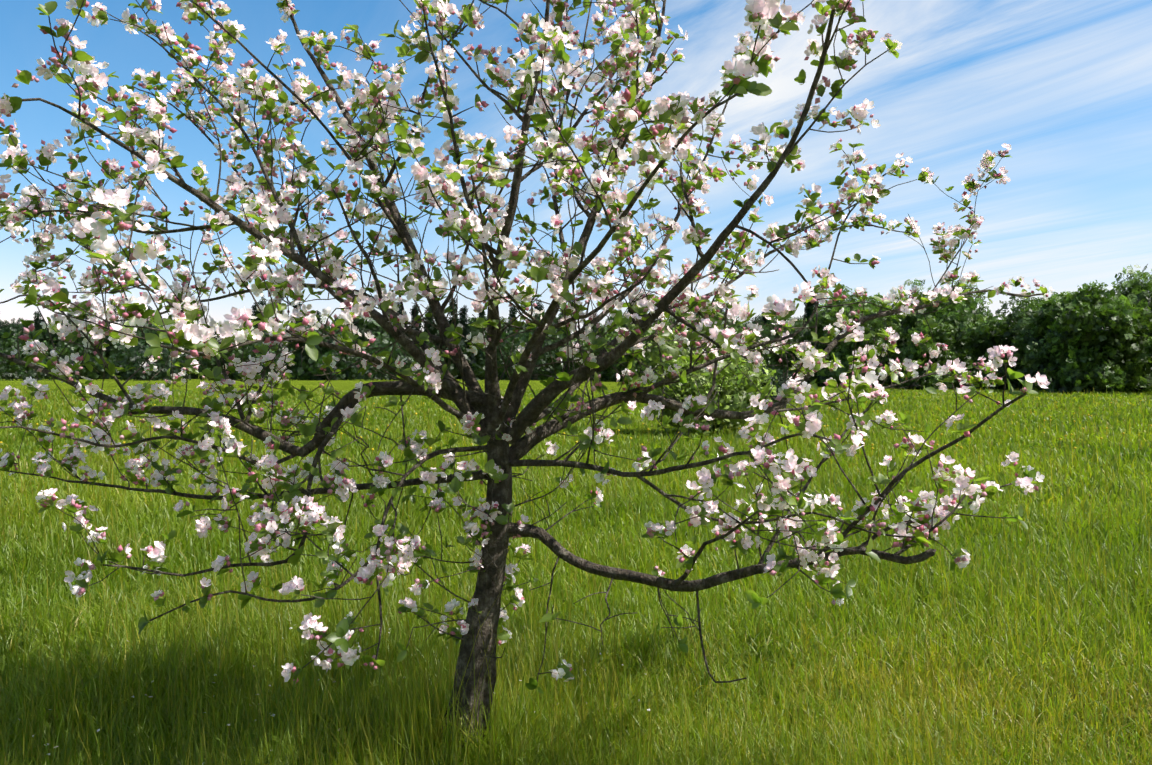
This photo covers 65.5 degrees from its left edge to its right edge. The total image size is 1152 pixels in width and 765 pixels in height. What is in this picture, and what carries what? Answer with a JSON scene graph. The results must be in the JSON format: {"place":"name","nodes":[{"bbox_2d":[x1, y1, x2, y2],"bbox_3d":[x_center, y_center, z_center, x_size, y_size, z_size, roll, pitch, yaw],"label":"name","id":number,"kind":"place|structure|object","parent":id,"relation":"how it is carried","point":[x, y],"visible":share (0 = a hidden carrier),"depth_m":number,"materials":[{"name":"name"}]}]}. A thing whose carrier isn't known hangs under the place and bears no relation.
{"place":"outdoors","nodes":[
{"label":"outdoors","id":0,"kind":"place"},
{"bbox_2d":[0,375,1151,764],"bbox_3d":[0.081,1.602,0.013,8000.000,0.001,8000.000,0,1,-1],"label":"meadow","id":1,"kind":"structure","parent":0,"point":[296,383],"depth_m":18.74,"materials":[{"name":"green plant"}]},
{"bbox_2d":[0,319,803,435],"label":"bushes","id":2,"kind":"object","parent":1,"relation":"on","point":[733,393],"visible":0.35,"depth_m":215.30,"materials":[{"name":"green plant"}]},
{"bbox_2d":[0,295,814,379],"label":"distant trees","id":3,"kind":"object","parent":1,"relation":"on","point":[365,326],"visible":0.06,"depth_m":268.20,"materials":[{"name":"green plant"}]},
{"bbox_2d":[0,0,1053,764],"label":"apple tree","id":4,"kind":"object","parent":1,"relation":"on","point":[492,420],"visible":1,"depth_m":3.31,"materials":[{"name":"white plant"}]},
{"bbox_2d":[456,264,1151,393],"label":"treeline trees","id":5,"kind":"object","parent":1,"relation":"on","point":[1086,339],"visible":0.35,"depth_m":86.10,"materials":[{"name":"green plant"}]},
{"bbox_2d":[0,395,1151,455],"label":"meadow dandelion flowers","id":6,"kind":"object","parent":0,"point":[872,448],"visible":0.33,"depth_m":21.93,"materials":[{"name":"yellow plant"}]},
{"bbox_2d":[0,0,1151,368],"label":"sky","id":7,"kind":"structure","parent":0,"point":[1067,84],"materials":[{"name":"blue"}]}
]}

